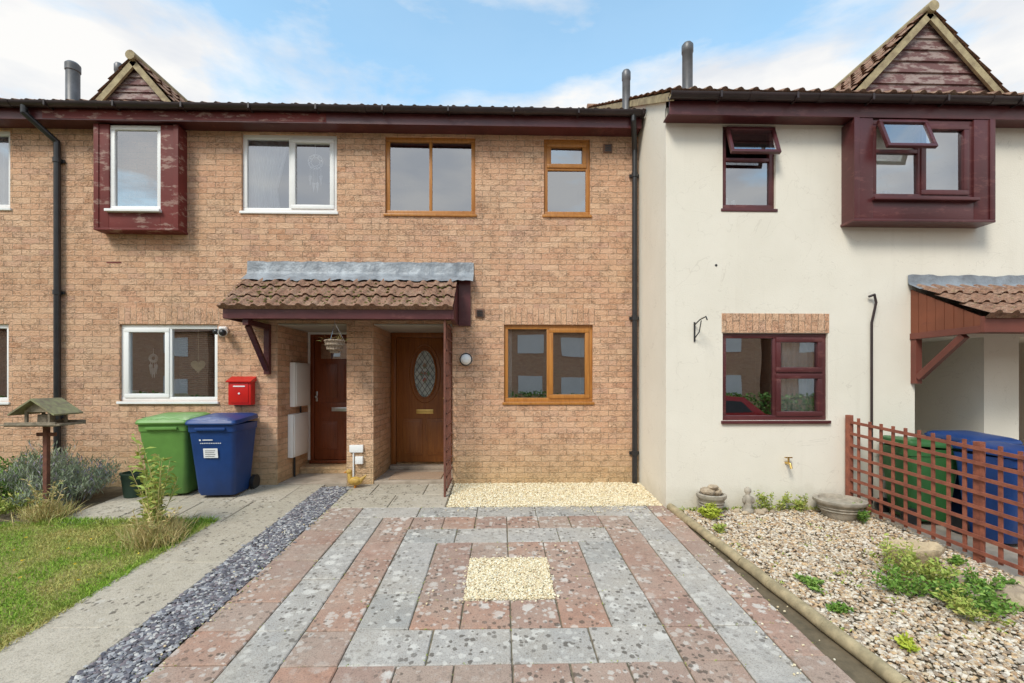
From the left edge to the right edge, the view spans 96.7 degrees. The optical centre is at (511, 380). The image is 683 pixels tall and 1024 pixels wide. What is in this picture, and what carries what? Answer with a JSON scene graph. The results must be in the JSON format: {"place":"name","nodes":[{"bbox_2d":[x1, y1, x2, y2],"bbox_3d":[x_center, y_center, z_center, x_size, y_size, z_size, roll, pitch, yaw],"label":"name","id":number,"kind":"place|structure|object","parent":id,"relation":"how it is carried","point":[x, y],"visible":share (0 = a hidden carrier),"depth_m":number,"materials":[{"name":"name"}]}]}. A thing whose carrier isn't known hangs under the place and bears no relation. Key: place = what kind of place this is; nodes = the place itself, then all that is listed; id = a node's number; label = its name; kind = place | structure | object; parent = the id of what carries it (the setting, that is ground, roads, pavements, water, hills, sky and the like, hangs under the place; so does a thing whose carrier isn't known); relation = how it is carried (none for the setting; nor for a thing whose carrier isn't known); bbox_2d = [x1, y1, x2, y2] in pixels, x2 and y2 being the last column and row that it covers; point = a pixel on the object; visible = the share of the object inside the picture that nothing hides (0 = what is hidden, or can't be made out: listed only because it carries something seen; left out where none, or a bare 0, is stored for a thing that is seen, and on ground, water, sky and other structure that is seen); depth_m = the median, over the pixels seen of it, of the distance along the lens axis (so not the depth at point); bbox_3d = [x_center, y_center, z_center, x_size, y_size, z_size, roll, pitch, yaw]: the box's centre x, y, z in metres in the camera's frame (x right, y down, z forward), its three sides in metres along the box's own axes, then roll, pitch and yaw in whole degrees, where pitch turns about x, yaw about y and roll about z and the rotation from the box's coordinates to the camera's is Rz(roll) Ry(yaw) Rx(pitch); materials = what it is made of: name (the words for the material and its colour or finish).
{"place":"outdoors","nodes":[
{"label":"outdoors","id":0,"kind":"place"},
{"bbox_2d":[0,514,220,650],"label":"lawn","id":1,"kind":"structure","parent":0,"point":[55,567],"depth_m":3.77,"materials":[{"name":"green plant"}]},
{"bbox_2d":[5,479,91,528],"bbox_3d":[-4.809,1.239,4.738,0.728,0.460,0.610,0,0,-22],"label":"dry weed","id":2,"kind":"object","parent":1,"relation":"on","point":[40,510],"visible":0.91,"depth_m":4.69,"materials":[{"name":"green plant"}]},
{"bbox_2d":[109,500,200,555],"bbox_3d":[-3.225,1.296,4.129,0.764,0.433,0.610,0,0,-2],"label":"tall weed","id":3,"kind":"object","parent":1,"relation":"on","point":[155,537],"visible":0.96,"depth_m":4.07,"materials":[{"name":"green plant"}]},
{"bbox_2d":[112,433,203,547],"bbox_3d":[-3.382,0.989,4.337,0.760,1.016,0.647,0,0,-17],"label":"tall weed","id":4,"kind":"object","parent":1,"relation":"on","point":[151,495],"visible":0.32,"depth_m":4.30,"materials":[{"name":"green plant"}]},
{"bbox_2d":[98,69,164,109],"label":"gable cladding","id":5,"kind":"structure","parent":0,"point":[133,85],"depth_m":5.92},
{"bbox_2d":[0,484,452,682],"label":"garden path","id":6,"kind":"structure","parent":0,"point":[64,647],"depth_m":3.69,"materials":[{"name":"concrete"}]},
{"bbox_2d":[119,470,144,497],"bbox_3d":[-4.566,1.246,5.502,0.280,0.290,0.280,0,0,-2],"label":"plant pot","id":7,"kind":"object","parent":6,"relation":"on","point":[128,490],"visible":0.72,"depth_m":5.40,"materials":[{"name":"green plastic"}]},
{"bbox_2d":[135,412,210,493],"bbox_3d":[-4.152,0.892,5.645,0.573,0.984,0.682,0,0,-9],"label":"wheelie bin","id":8,"kind":"object","parent":6,"relation":"on","point":[167,435],"visible":0.71,"depth_m":5.39,"materials":[{"name":"plastic"}]},
{"bbox_2d":[78,499,338,681],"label":"slate bed","id":9,"kind":"object","parent":6,"relation":"on","point":[180,644],"visible":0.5,"depth_m":2.88,"materials":[{"name":"slate chippings"}]},
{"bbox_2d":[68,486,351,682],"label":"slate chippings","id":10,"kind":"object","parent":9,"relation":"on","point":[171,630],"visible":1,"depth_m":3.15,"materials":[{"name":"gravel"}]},
{"bbox_2d":[185,413,259,494],"bbox_3d":[-3.529,0.896,5.601,0.573,0.984,0.682,0,0,-4],"label":"wheelie bin","id":11,"kind":"object","parent":6,"relation":"on","point":[222,446],"visible":1,"depth_m":5.37,"materials":[{"name":"plastic"}]},
{"bbox_2d":[374,324,451,332],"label":"porch ceiling","id":12,"kind":"structure","parent":0,"point":[415,328],"depth_m":6.41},
{"bbox_2d":[446,323,451,491],"bbox_3d":[-0.801,0.321,5.776,0.036,2.115,0.510,0,0,-2],"label":"porch trellis","id":13,"kind":"object","parent":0,"point":[448,400],"visible":0.96,"depth_m":5.76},
{"bbox_2d":[140,485,854,682],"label":"driveway","id":14,"kind":"structure","parent":0,"point":[338,595],"depth_m":3.06,"materials":[{"name":"multicoloured stone"}]},
{"bbox_2d":[0,0,1023,107],"label":"sky","id":15,"kind":"structure","parent":0,"point":[485,53],"materials":[{"name":"blue"}]},
{"bbox_2d":[447,482,662,602],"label":"cream gravel","id":16,"kind":"structure","parent":0,"point":[528,582],"depth_m":5.23,"materials":[{"name":"gravel"}]},
{"bbox_2d":[682,508,1023,682],"bbox_3d":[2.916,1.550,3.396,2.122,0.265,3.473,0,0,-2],"label":"shingle","id":17,"kind":"object","parent":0,"point":[975,657],"visible":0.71,"depth_m":3.31,"materials":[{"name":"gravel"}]},
{"bbox_2d":[696,484,726,513],"bbox_3d":[2.171,1.282,4.958,0.307,0.321,0.307,0,0,-2],"label":"stone planter","id":18,"kind":"object","parent":17,"relation":"on","point":[710,493],"visible":0.91,"depth_m":4.89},
{"bbox_2d":[667,503,912,682],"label":"log edging","id":19,"kind":"object","parent":17,"relation":"on","point":[880,667],"visible":0.99,"depth_m":3.03,"materials":[{"name":"wood"}]},
{"bbox_2d":[812,493,868,520],"bbox_3d":[3.494,1.352,4.853,0.488,0.200,0.488,0,0,-2],"label":"bowl planter","id":20,"kind":"object","parent":17,"relation":"on","point":[840,507],"visible":0.96,"depth_m":4.75,"materials":[{"name":"stone"}]},
{"bbox_2d":[733,508,1023,613],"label":"garden rocks","id":21,"kind":"object","parent":17,"relation":"on","point":[1015,592],"visible":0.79,"depth_m":3.20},
{"bbox_2d":[863,533,935,582],"bbox_3d":[3.001,1.370,3.540,0.420,0.335,0.532,0,0,-2],"label":"garden plant","id":22,"kind":"object","parent":17,"relation":"on","point":[907,563],"visible":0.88,"depth_m":3.48,"materials":[{"name":"green plant"}]},
{"bbox_2d":[867,558,948,597],"bbox_3d":[2.853,1.438,3.311,0.499,0.230,0.348,0,0,-2],"label":"garden plant","id":23,"kind":"object","parent":17,"relation":"on","point":[897,584],"visible":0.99,"depth_m":3.26,"materials":[{"name":"green plant"}]},
{"bbox_2d":[882,539,945,568],"bbox_3d":[3.303,1.430,3.748,0.472,0.181,0.285,0,0,-2],"label":"rock","id":24,"kind":"object","parent":17,"relation":"on","point":[933,549],"visible":0.44,"depth_m":3.74,"materials":[{"name":"stone"}]},
{"bbox_2d":[845,415,1023,575],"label":"trellis fence","id":25,"kind":"object","parent":17,"relation":"on","point":[980,495],"visible":0.9,"depth_m":4.04,"materials":[{"name":"wood"}]},
{"bbox_2d":[908,549,966,589],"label":"garden plant","id":26,"kind":"object","parent":17,"relation":"on","point":[934,566],"visible":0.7,"depth_m":3.37,"materials":[{"name":"green plant"}]},
{"bbox_2d":[918,571,1023,616],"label":"garden plant","id":27,"kind":"object","parent":17,"relation":"on","point":[999,608],"visible":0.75,"depth_m":3.08,"materials":[{"name":"green plant"}]},
{"bbox_2d":[930,588,1016,625],"bbox_3d":[3.006,1.484,3.042,0.302,0.173,0.461,0,0,-2],"label":"garden plant","id":28,"kind":"object","parent":17,"relation":"on","point":[960,604],"visible":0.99,"depth_m":3.01,"materials":[{"name":"green plant"}]},
{"bbox_2d":[952,563,1019,590],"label":"garden plant","id":29,"kind":"object","parent":17,"relation":"on","point":[975,580],"visible":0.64,"depth_m":3.29,"materials":[{"name":"green plant"}]},
{"bbox_2d":[865,508,1023,577],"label":"neighbour pavement","id":30,"kind":"structure","parent":0,"point":[1009,556],"depth_m":4.17,"materials":[{"name":"concrete"}]},
{"bbox_2d":[874,435,961,524],"bbox_3d":[4.277,1.025,4.807,0.595,0.858,0.500,0,0,9],"label":"wheelie bin","id":31,"kind":"object","parent":30,"relation":"on","point":[940,447],"visible":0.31,"depth_m":4.62,"materials":[{"name":"plastic"}]},
{"bbox_2d":[924,430,1022,514],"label":"wheelie bin","id":32,"kind":"object","parent":30,"relation":"on","point":[958,435],"visible":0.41,"depth_m":4.79,"materials":[{"name":"plastic"}]},
{"bbox_2d":[951,441,1023,543],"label":"wheelie bin","id":33,"kind":"object","parent":30,"relation":"on","point":[1009,493],"visible":0.51,"depth_m":4.17,"materials":[{"name":"plastic"}]},
{"bbox_3d":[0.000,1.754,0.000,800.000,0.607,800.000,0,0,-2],"label":"ground","id":34,"kind":"structure","parent":0,"visible":0},
{"bbox_2d":[0,487,122,523],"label":"flower bed","id":35,"kind":"object","parent":34,"relation":"on","point":[107,494],"depth_m":5.39,"materials":[{"name":"soil"}]},
{"bbox_2d":[0,397,85,505],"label":"bird table","id":36,"kind":"object","parent":35,"relation":"on","point":[53,407],"visible":0.96,"depth_m":4.93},
{"bbox_2d":[2,469,88,506],"bbox_3d":[-5.163,1.193,5.083,0.719,0.454,0.673,0,0,-44],"label":"lavender bush","id":37,"kind":"object","parent":35,"relation":"on","point":[27,492],"visible":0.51,"depth_m":4.99,"materials":[{"name":"green plant"}]},
{"bbox_2d":[0,439,93,493],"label":"lavender bush","id":38,"kind":"object","parent":35,"relation":"on","point":[23,465],"visible":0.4,"depth_m":5.26,"materials":[{"name":"green plant"}]},
{"bbox_2d":[23,447,126,502],"bbox_3d":[-5.084,1.078,5.341,0.953,0.644,0.867,0,0,-24],"label":"lavender bush","id":39,"kind":"object","parent":35,"relation":"on","point":[85,476],"visible":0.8,"depth_m":5.25,"materials":[{"name":"green plant"}]},
{"bbox_2d":[0,128,638,487],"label":"walls","id":40,"kind":"structure","parent":34,"relation":"on","point":[513,245],"depth_m":6.01,"materials":[{"name":"brick"}]},
{"bbox_2d":[0,329,6,396],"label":"window glass","id":41,"kind":"object","parent":40,"relation":"attached to","point":[3,362],"depth_m":7.11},
{"bbox_2d":[0,138,8,204],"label":"curtain","id":42,"kind":"object","parent":40,"relation":"hanging from","point":[4,171],"visible":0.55,"depth_m":6.02,"materials":[{"name":"white fabric"}]},
{"bbox_2d":[20,104,65,452],"bbox_3d":[-5.941,-1.042,5.758,0.123,4.705,0.405,0,0,33],"label":"downpipe","id":43,"kind":"object","parent":40,"relation":"attached to","point":[57,291],"visible":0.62,"depth_m":5.83,"materials":[{"name":"black plastic"}]},
{"bbox_2d":[93,123,187,234],"bbox_3d":[-4.760,-2.583,5.856,1.054,1.345,0.202,0,0,-2],"label":"bay box","id":44,"kind":"object","parent":40,"relation":"attached to","point":[171,219],"visible":0.98,"depth_m":5.77,"materials":[{"name":"wood"}]},
{"bbox_2d":[104,125,161,212],"bbox_3d":[-4.783,-2.692,5.782,0.680,1.115,0.130,0,0,-2],"label":"bay window frame","id":45,"kind":"object","parent":44,"relation":"in","point":[114,131],"visible":0.86,"depth_m":5.79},
{"bbox_2d":[116,325,218,403],"bbox_3d":[-4.485,-0.221,5.975,1.295,1.039,0.120,0,0,-2],"label":"white window frame","id":46,"kind":"object","parent":40,"relation":"attached to","point":[166,397],"visible":0.89,"depth_m":5.96,"materials":[{"name":"plastic"}]},
{"bbox_2d":[131,329,214,396],"bbox_3d":[-4.510,-0.213,6.894,1.555,1.254,1.600,0,0,-2],"label":"white window room","id":47,"kind":"object","parent":40,"relation":"attached to","point":[144,344],"depth_m":6.88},
{"bbox_2d":[179,329,214,394],"bbox_3d":[-4.181,-0.240,6.093,0.540,0.920,0.020,0,0,-2],"label":"venetian blind","id":48,"kind":"object","parent":40,"relation":"attached to","point":[190,364],"visible":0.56,"depth_m":6.09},
{"bbox_2d":[226,376,256,404],"bbox_3d":[-3.511,0.125,5.902,0.320,0.370,0.134,0,0,-2],"label":"red mailbox","id":49,"kind":"object","parent":40,"relation":"attached to","point":[241,390],"visible":1,"depth_m":5.86,"materials":[{"name":"paint"}]},
{"bbox_2d":[249,141,288,207],"bbox_3d":[-3.241,-2.745,6.112,0.560,1.110,0.024,0,0,-2],"label":"net curtain","id":50,"kind":"object","parent":40,"relation":"hanging from","point":[267,159],"visible":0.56,"depth_m":6.11,"materials":[{"name":"white fabric"}]},
{"bbox_2d":[239,135,337,214],"bbox_3d":[-2.930,-2.723,6.020,1.278,1.055,0.110,0,0,-2],"label":"white window frame","id":51,"kind":"object","parent":40,"relation":"attached to","point":[294,207],"visible":0.94,"depth_m":6.01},
{"bbox_2d":[288,362,309,457],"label":"meter boxes","id":52,"kind":"object","parent":40,"relation":"attached to","point":[298,434],"visible":1,"depth_m":6.45,"materials":[{"name":"white plastic"}]},
{"bbox_2d":[278,144,329,207],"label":"curtain","id":53,"kind":"object","parent":40,"relation":"attached to","point":[306,195],"depth_m":7.42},
{"bbox_2d":[278,324,346,331],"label":"porch ceiling","id":54,"kind":"structure","parent":40,"relation":"attached to","point":[319,327],"depth_m":6.29,"materials":[{"name":"paint"}]},
{"bbox_2d":[0,98,635,116],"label":"roof","id":55,"kind":"structure","parent":40,"relation":"on","point":[323,103],"depth_m":5.99,"materials":[{"name":"concrete"}]},
{"bbox_2d":[64,60,81,108],"bbox_3d":[-6.684,-4.340,6.927,0.289,1.000,0.289,0,0,-2],"label":"flue","id":56,"kind":"object","parent":55,"relation":"attached to","point":[73,71],"visible":0.54,"depth_m":6.86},
{"bbox_2d":[82,59,172,108],"bbox_3d":[-5.261,-3.797,6.585,0.705,0.785,1.500,0,0,-2],"label":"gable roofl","id":57,"kind":"object","parent":55,"relation":"attached to","point":[110,78],"visible":0.03,"depth_m":5.86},
{"bbox_2d":[87,61,135,108],"bbox_3d":[-5.191,-3.752,5.866,0.702,0.795,0.030,0,0,-2],"label":"bargeboard","id":58,"kind":"object","parent":57,"relation":"attached to","point":[116,82],"visible":0.64,"depth_m":5.86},
{"bbox_2d":[0,108,641,128],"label":"fascia","id":59,"kind":"structure","parent":55,"relation":"attached to","point":[452,120],"depth_m":5.79,"materials":[{"name":"red paint"}]},
{"bbox_2d":[42,109,325,121],"bbox_3d":[-4.101,-3.329,5.713,3.500,0.107,0.002,0,0,-2],"label":"peeling fascia face","id":60,"kind":"object","parent":59,"relation":"attached to","point":[181,115],"visible":1,"depth_m":5.71},
{"bbox_2d":[0,99,645,118],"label":"gutter","id":61,"kind":"object","parent":55,"relation":"attached to","point":[253,107],"visible":0.99,"depth_m":5.67,"materials":[{"name":"plastic"}]},
{"bbox_2d":[0,120,639,136],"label":"soffit","id":62,"kind":"structure","parent":40,"relation":"on","point":[267,127],"depth_m":5.90,"materials":[{"name":"red paint"}]},
{"bbox_2d":[309,334,346,463],"bbox_3d":[-2.639,0.271,6.938,0.854,1.959,0.090,0,0,-2],"label":"mahogany door","id":63,"kind":"structure","parent":40,"relation":"attached to","point":[328,425],"depth_m":6.93,"materials":[{"name":"wood"}]},
{"bbox_2d":[223,280,470,373],"bbox_3d":[-1.985,-0.725,5.715,2.890,1.270,0.590,0,0,-2],"label":"porch frame","id":64,"kind":"object","parent":40,"relation":"attached to","point":[459,314],"visible":0.91,"depth_m":5.44,"materials":[{"name":"wood"}]},
{"bbox_2d":[216,278,456,309],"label":"porch tiles","id":65,"kind":"object","parent":64,"relation":"on","point":[413,291],"visible":0.95,"depth_m":5.55,"materials":[{"name":"tile"}]},
{"bbox_2d":[223,281,452,303],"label":"moss clumps","id":66,"kind":"object","parent":65,"relation":"on","point":[320,282],"visible":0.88,"depth_m":5.53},
{"bbox_2d":[117,307,594,324],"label":"soldier lintels","id":67,"kind":"object","parent":40,"relation":"attached to","point":[172,315],"visible":0.93,"depth_m":5.96,"materials":[{"name":"brick"}]},
{"bbox_2d":[241,261,473,280],"bbox_3d":[-1.986,-1.426,5.914,2.960,0.304,0.178,0,0,-2],"label":"lead flashing","id":68,"kind":"object","parent":40,"relation":"attached to","point":[344,270],"visible":1,"depth_m":5.98,"materials":[{"name":"metal"}]},
{"bbox_2d":[391,333,451,463],"bbox_3d":[-1.336,0.265,6.987,1.025,2.010,0.060,0,0,-2],"label":"oak door","id":69,"kind":"structure","parent":40,"relation":"attached to","point":[415,437],"depth_m":6.97,"materials":[{"name":"wood"}]},
{"bbox_2d":[414,351,434,396],"bbox_3d":[-1.335,-0.110,6.971,0.330,0.720,0.001,0,0,-2],"label":"oval glass","id":70,"kind":"object","parent":69,"relation":"in","point":[419,385],"visible":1,"depth_m":6.97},
{"bbox_2d":[409,344,440,403],"bbox_3d":[-1.335,-0.110,6.969,0.487,0.917,0.032,0,0,-2],"label":"oval moulding","id":71,"kind":"object","parent":69,"relation":"attached to","point":[413,377],"visible":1,"depth_m":6.96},
{"bbox_2d":[383,137,476,216],"bbox_3d":[-1.084,-2.710,6.069,1.229,1.060,0.110,0,0,-2],"label":"oak window frame","id":72,"kind":"object","parent":40,"relation":"attached to","point":[430,142],"visible":0.89,"depth_m":6.07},
{"bbox_2d":[391,144,470,210],"bbox_3d":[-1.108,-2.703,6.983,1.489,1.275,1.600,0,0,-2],"label":"window glass","id":73,"kind":"object","parent":40,"relation":"attached to","point":[410,177],"visible":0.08,"depth_m":7.36,"materials":[{"name":"glass"}]},
{"bbox_2d":[512,330,584,397],"bbox_3d":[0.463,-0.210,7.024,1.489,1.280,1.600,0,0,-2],"label":"window glass","id":74,"kind":"object","parent":40,"relation":"attached to","point":[528,363],"visible":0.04,"depth_m":7.83,"materials":[{"name":"glass"}]},
{"bbox_2d":[502,325,594,404],"bbox_3d":[0.487,-0.217,6.110,1.229,1.065,0.110,0,0,-2],"label":"oak window frame","id":75,"kind":"object","parent":40,"relation":"attached to","point":[551,398],"visible":0.99,"depth_m":6.10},
{"bbox_2d":[548,148,584,211],"bbox_3d":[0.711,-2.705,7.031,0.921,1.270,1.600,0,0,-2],"label":"window glass","id":76,"kind":"object","parent":40,"relation":"attached to","point":[566,191],"visible":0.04,"depth_m":7.66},
{"bbox_2d":[542,140,591,217],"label":"oak window frame","id":77,"kind":"object","parent":40,"relation":"attached to","point":[584,146],"visible":0.94,"depth_m":6.11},
{"bbox_2d":[629,114,638,483],"bbox_3d":[1.577,-1.018,5.948,0.125,4.755,0.359,0,0,22],"label":"downpipe","id":78,"kind":"object","parent":40,"relation":"attached to","point":[634,317],"visible":1,"depth_m":6.03,"materials":[{"name":"black plastic"}]},
{"bbox_2d":[278,464,451,485],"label":"porch floor","id":79,"kind":"structure","parent":34,"relation":"on","point":[333,479],"depth_m":6.29,"materials":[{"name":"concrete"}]},
{"bbox_2d":[300,463,346,473],"bbox_3d":[-2.654,1.333,6.820,0.895,0.155,0.335,0,0,-2],"label":"brick step","id":80,"kind":"object","parent":79,"relation":"on","point":[308,468],"visible":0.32,"depth_m":6.65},
{"bbox_2d":[602,102,665,507],"bbox_3d":[5.440,-1.943,9.171,7.643,7.406,7.950,0,0,-2],"label":"side and rear walls","id":81,"kind":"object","parent":34,"relation":"on","point":[651,135],"depth_m":5.55,"materials":[{"name":"paint"}]},
{"bbox_2d":[589,85,1023,107],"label":"roof","id":82,"kind":"structure","parent":81,"relation":"on","point":[830,90],"depth_m":4.89,"materials":[{"name":"concrete"}]},
{"bbox_2d":[593,93,673,108],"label":"verge","id":83,"kind":"structure","parent":82,"relation":"attached to","point":[659,98],"depth_m":5.70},
{"bbox_2d":[681,41,692,100],"bbox_3d":[2.454,-4.155,6.366,0.238,1.130,0.238,0,0,-2],"label":"flue","id":84,"kind":"object","parent":82,"relation":"attached to","point":[687,62],"visible":0.57,"depth_m":6.31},
{"bbox_2d":[668,90,1023,107],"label":"gutter","id":85,"kind":"object","parent":82,"relation":"attached to","point":[821,97],"visible":1,"depth_m":4.86,"materials":[{"name":"plastic"}]},
{"bbox_2d":[825,13,923,102],"bbox_3d":[4.174,-3.683,6.071,0.967,1.014,2.000,0,0,-2],"label":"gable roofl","id":86,"kind":"object","parent":82,"relation":"attached to","point":[852,81],"visible":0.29,"depth_m":5.31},
{"bbox_2d":[856,13,933,89],"bbox_3d":[4.250,-3.638,5.103,0.963,1.024,0.030,0,0,-2],"label":"bargeboard","id":87,"kind":"object","parent":86,"relation":"attached to","point":[894,52],"visible":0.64,"depth_m":5.09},
{"bbox_2d":[833,0,938,87],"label":"ridge","id":88,"kind":"structure","parent":82,"relation":"attached to","point":[931,6],"depth_m":5.35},
{"bbox_2d":[866,22,989,92],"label":"gable cladding","id":89,"kind":"structure","parent":82,"relation":"attached to","point":[927,58],"depth_m":5.16,"materials":[{"name":"wood"}]},
{"bbox_2d":[851,11,1009,105],"bbox_3d":[5.149,-3.683,6.097,0.965,1.014,2.000,0,0,-2],"label":"gable roof","id":90,"kind":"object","parent":82,"relation":"attached to","point":[965,45],"visible":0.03,"depth_m":5.12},
{"bbox_2d":[927,13,1003,92],"bbox_3d":[5.125,-3.638,5.126,0.963,1.024,0.030,0,0,-2],"label":"bargeboard","id":91,"kind":"object","parent":90,"relation":"attached to","point":[962,52],"visible":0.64,"depth_m":5.11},
{"bbox_2d":[666,123,1023,509],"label":"walls","id":92,"kind":"structure","parent":34,"relation":"on","point":[801,251],"depth_m":5.14,"materials":[{"name":"paint"}]},
{"bbox_2d":[726,134,765,204],"bbox_3d":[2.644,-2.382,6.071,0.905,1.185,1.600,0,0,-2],"label":"window glass","id":93,"kind":"object","parent":92,"relation":"attached to","point":[745,184],"depth_m":5.89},
{"bbox_2d":[721,127,777,211],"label":"window frame","id":94,"kind":"object","parent":92,"relation":"attached to","point":[768,160],"visible":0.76,"depth_m":5.16,"materials":[{"name":"red paint"}]},
{"bbox_2d":[725,126,781,153],"bbox_3d":[2.674,-2.671,5.050,0.550,0.350,0.158,0,0,-2],"label":"open light sash","id":95,"kind":"object","parent":94,"relation":"attached to","point":[733,150],"visible":1,"depth_m":5.03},
{"bbox_2d":[722,313,828,332],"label":"brick lintel","id":96,"kind":"structure","parent":92,"relation":"attached to","point":[767,323],"depth_m":5.12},
{"bbox_2d":[721,333,830,423],"bbox_3d":[2.968,-0.030,5.160,1.244,1.020,0.120,0,0,-2],"label":"window frame","id":97,"kind":"object","parent":92,"relation":"attached to","point":[778,372],"visible":0.94,"depth_m":5.16,"materials":[{"name":"red paint"}]},
{"bbox_2d":[726,339,814,414],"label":"window pane","id":98,"kind":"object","parent":97,"relation":"in","point":[747,376],"depth_m":6.89,"materials":[{"name":"glass"}]},
{"bbox_2d":[781,342,812,410],"bbox_3d":[3.263,-0.065,5.297,0.480,1.050,0.024,0,0,-2],"label":"blind","id":99,"kind":"object","parent":98,"relation":"attached to","point":[796,395],"visible":0.47,"depth_m":5.30,"materials":[{"name":"white fabric"}]},
{"bbox_2d":[663,113,1023,127],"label":"soffit","id":100,"kind":"structure","parent":92,"relation":"attached to","point":[775,120],"depth_m":5.05,"materials":[{"name":"red paint"}]},
{"bbox_2d":[669,101,1023,120],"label":"fascia","id":101,"kind":"structure","parent":100,"relation":"attached to","point":[828,110],"depth_m":4.96,"materials":[{"name":"red paint"}]},
{"bbox_2d":[868,293,877,503],"bbox_3d":[4.059,0.198,5.122,0.090,2.363,0.045,0,0,21],"label":"overflow pipe","id":102,"kind":"object","parent":92,"relation":"attached to","point":[871,356],"visible":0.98,"depth_m":5.12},
{"bbox_2d":[840,117,995,227],"bbox_3d":[4.509,-2.305,5.079,1.584,1.130,0.222,0,0,-2],"label":"bay box","id":103,"kind":"object","parent":92,"relation":"attached to","point":[860,207],"visible":0.94,"depth_m":4.99,"materials":[{"name":"wood"}]},
{"bbox_2d":[871,120,979,201],"bbox_3d":[4.506,-2.415,4.995,1.170,0.900,0.130,0,0,-2],"label":"bay window frame","id":104,"kind":"object","parent":103,"relation":"in","point":[962,194],"visible":0.86,"depth_m":5.00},
{"bbox_2d":[910,316,1023,383],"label":"porch frame","id":105,"kind":"object","parent":92,"relation":"attached to","point":[919,373],"visible":1,"depth_m":4.74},
{"bbox_2d":[911,290,980,332],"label":"porch cheek cladding","id":106,"kind":"structure","parent":105,"relation":"attached to","point":[929,313],"depth_m":4.87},
{"bbox_2d":[908,274,1023,288],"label":"lead flashing","id":107,"kind":"object","parent":105,"relation":"on","point":[914,280],"visible":0.86,"depth_m":5.17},
{"bbox_2d":[913,284,1023,317],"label":"porch tiles","id":108,"kind":"object","parent":105,"relation":"on","point":[996,301],"visible":1,"depth_m":4.71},
{"bbox_3d":[4.482,-2.407,5.919,1.430,1.115,1.600,0,0,-2],"label":"bay","id":109,"kind":"object","parent":92,"relation":"attached to","visible":0},
{"bbox_2d":[876,119,938,148],"bbox_3d":[4.244,-2.656,4.889,0.540,0.359,0.162,0,0,-2],"label":"open light bay sash","id":110,"kind":"object","parent":109,"relation":"attached to","point":[932,144],"visible":1,"depth_m":4.88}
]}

